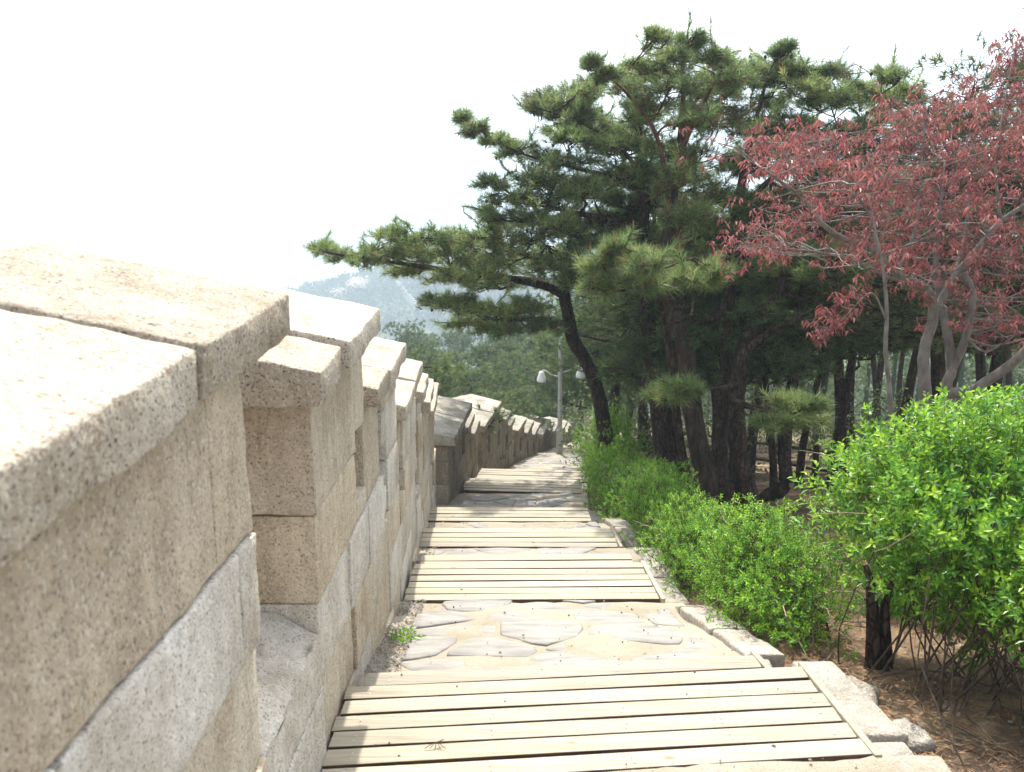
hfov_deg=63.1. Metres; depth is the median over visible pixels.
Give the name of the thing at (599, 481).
hedge shrub
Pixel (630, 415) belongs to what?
pine tree
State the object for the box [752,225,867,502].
pine tree
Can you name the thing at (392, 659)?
wall foot gravel
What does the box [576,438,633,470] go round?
hedge shrub
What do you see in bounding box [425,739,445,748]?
dry sprig
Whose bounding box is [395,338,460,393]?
pine tree
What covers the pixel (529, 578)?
wooden deck
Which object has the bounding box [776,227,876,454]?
pine tree
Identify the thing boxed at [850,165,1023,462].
pine tree
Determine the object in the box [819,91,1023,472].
maple
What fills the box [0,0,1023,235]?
sky
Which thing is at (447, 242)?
pine tree
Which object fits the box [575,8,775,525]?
pine tree
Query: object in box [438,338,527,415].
pine tree
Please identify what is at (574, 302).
pine tree
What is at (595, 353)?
pine tree
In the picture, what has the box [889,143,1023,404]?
pine tree
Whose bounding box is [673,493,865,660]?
hedge shrub
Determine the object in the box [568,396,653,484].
hedge shrub
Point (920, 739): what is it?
rock
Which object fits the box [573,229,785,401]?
pine tree
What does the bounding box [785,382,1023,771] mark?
privet bush
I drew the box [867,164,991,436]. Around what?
pine tree
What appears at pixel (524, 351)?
pine tree
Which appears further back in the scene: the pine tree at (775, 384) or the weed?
the pine tree at (775, 384)
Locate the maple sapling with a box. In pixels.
[801,194,896,548]
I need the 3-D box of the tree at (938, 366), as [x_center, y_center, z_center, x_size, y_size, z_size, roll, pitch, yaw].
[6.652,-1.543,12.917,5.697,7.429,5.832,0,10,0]
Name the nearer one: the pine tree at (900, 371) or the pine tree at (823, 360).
the pine tree at (823, 360)
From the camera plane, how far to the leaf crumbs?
4.61 m
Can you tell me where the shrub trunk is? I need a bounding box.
[863,565,895,671]
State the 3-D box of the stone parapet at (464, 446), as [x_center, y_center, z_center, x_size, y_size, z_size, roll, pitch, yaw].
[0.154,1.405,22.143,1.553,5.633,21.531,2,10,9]
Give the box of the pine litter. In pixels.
[590,487,1023,771]
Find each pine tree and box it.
[298,207,614,471]
[381,318,441,360]
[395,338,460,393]
[406,347,541,459]
[409,335,449,378]
[410,347,483,396]
[433,328,480,371]
[437,352,557,429]
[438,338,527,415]
[449,48,706,488]
[458,326,557,403]
[465,348,570,420]
[479,322,542,392]
[504,327,593,420]
[510,332,626,437]
[516,182,742,349]
[522,303,647,443]
[530,244,683,350]
[545,269,639,441]
[548,297,653,456]
[565,295,646,451]
[568,220,739,499]
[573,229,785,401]
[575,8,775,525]
[579,309,636,435]
[592,283,747,473]
[605,256,814,409]
[629,247,850,504]
[635,217,892,527]
[649,201,777,356]
[659,263,876,501]
[693,34,932,512]
[719,175,881,460]
[749,158,946,470]
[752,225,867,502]
[766,350,832,442]
[768,278,915,488]
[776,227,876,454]
[788,211,966,492]
[811,344,857,443]
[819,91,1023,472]
[820,353,831,439]
[837,162,948,447]
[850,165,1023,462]
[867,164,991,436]
[870,205,889,438]
[881,318,913,426]
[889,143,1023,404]
[922,143,1018,386]
[932,3,1023,295]
[985,299,1019,402]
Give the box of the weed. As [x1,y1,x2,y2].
[389,626,425,642]
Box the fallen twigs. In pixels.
[737,516,1022,754]
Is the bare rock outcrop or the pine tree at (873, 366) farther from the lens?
the bare rock outcrop
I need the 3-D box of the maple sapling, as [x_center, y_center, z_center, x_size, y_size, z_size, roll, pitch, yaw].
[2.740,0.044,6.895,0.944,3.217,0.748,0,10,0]
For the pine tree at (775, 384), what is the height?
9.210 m
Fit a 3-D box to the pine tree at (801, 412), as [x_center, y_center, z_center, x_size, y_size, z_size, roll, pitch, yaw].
[3.387,-0.041,10.683,2.501,4.275,5.730,5,11,28]
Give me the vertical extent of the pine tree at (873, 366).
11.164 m
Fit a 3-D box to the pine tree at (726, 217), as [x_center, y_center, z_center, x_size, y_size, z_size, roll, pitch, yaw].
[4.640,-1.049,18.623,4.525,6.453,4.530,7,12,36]
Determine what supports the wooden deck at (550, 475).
on the path
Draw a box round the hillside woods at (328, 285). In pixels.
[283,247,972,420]
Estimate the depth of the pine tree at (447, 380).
17.91 m
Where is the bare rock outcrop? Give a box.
[346,275,370,290]
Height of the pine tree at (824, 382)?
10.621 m
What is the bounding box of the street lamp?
[537,337,584,453]
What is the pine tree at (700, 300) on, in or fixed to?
on the ground
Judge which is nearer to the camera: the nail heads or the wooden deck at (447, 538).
the nail heads
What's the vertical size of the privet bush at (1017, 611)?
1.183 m
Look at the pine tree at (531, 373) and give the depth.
33.20 m
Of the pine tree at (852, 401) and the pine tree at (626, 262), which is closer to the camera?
the pine tree at (626, 262)
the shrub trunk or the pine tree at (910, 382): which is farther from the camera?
the pine tree at (910, 382)
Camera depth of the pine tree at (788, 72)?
11.66 m
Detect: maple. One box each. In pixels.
[677,28,1023,430]
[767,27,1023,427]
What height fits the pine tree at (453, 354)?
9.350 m
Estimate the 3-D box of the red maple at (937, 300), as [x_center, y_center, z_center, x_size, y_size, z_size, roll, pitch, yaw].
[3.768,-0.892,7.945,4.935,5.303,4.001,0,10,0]
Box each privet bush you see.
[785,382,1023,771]
[808,490,1023,630]
[973,539,1023,681]
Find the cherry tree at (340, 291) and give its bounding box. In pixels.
[330,287,347,297]
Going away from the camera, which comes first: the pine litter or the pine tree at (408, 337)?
the pine litter
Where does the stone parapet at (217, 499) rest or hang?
on the ground
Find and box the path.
[358,428,951,771]
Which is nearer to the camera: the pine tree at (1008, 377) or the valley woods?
the pine tree at (1008, 377)
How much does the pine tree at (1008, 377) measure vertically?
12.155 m
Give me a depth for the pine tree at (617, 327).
14.98 m
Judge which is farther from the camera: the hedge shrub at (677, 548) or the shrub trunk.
the hedge shrub at (677, 548)
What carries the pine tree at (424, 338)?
on the ground
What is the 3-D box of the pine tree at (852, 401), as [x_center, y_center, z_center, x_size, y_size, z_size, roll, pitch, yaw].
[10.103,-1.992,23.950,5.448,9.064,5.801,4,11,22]
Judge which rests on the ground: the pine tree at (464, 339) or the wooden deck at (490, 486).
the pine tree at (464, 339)
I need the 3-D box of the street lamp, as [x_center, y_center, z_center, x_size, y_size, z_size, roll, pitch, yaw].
[1.358,0.303,23.207,1.350,3.365,0.263,0,10,0]
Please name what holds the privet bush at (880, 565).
on the ground
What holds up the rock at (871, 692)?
on the ground
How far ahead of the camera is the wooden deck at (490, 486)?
12.55 m
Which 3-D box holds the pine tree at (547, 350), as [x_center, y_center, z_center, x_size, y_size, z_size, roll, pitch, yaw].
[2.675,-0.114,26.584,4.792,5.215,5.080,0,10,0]
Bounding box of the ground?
[0,217,1023,771]
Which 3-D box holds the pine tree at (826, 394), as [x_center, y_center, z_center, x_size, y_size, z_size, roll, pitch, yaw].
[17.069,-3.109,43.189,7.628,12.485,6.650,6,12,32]
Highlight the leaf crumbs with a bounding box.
[358,501,793,755]
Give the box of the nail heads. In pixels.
[344,658,845,771]
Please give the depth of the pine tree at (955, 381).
27.37 m
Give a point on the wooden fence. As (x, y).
(816, 449)
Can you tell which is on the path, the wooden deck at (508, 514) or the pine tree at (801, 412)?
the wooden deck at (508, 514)
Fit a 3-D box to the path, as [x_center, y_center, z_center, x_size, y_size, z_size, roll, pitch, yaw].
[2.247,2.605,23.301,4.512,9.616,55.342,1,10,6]
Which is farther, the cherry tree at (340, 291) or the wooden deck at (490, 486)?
the cherry tree at (340, 291)
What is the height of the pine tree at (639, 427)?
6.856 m
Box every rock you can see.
[846,675,879,706]
[892,718,935,752]
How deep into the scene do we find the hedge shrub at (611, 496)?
9.49 m
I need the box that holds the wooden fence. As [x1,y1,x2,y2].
[594,426,879,495]
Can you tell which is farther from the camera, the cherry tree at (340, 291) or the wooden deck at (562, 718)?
the cherry tree at (340, 291)
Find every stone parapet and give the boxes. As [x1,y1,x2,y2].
[0,242,438,771]
[434,394,577,504]
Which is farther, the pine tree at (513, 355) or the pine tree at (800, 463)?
the pine tree at (513, 355)
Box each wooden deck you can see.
[322,651,881,771]
[404,554,665,603]
[419,527,622,548]
[428,507,591,522]
[463,478,580,493]
[475,468,591,482]
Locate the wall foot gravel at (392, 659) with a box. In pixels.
[364,521,443,672]
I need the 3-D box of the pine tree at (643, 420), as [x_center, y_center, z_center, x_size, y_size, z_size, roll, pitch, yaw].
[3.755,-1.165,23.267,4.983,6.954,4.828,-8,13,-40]
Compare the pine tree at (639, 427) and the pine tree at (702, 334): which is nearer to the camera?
the pine tree at (702, 334)
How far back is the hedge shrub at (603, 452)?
12.71 m
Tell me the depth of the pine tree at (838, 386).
18.75 m
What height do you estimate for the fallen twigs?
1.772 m
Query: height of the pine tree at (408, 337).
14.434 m
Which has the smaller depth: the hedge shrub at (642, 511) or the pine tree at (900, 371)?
the hedge shrub at (642, 511)
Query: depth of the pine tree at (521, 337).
46.57 m
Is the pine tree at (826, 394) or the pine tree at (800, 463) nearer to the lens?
the pine tree at (800, 463)
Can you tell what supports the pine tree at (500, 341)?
on the ground
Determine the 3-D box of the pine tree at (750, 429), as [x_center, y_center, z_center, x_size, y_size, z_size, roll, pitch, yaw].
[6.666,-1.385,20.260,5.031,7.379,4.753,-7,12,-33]
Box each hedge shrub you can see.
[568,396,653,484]
[575,435,658,498]
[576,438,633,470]
[579,443,658,517]
[590,452,691,530]
[611,457,727,552]
[631,485,764,604]
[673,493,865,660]
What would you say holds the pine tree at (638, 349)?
on the ground
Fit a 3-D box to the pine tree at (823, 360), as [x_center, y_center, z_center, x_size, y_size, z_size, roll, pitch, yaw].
[3.868,0.012,12.716,3.095,3.898,3.176,-4,11,-22]
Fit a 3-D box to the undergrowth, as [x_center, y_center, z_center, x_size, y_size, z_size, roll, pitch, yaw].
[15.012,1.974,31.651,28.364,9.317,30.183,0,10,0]
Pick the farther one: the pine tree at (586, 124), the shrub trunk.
the pine tree at (586, 124)
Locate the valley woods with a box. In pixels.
[447,281,1023,443]
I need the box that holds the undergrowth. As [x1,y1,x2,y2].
[551,373,1023,481]
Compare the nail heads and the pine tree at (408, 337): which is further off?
the pine tree at (408, 337)

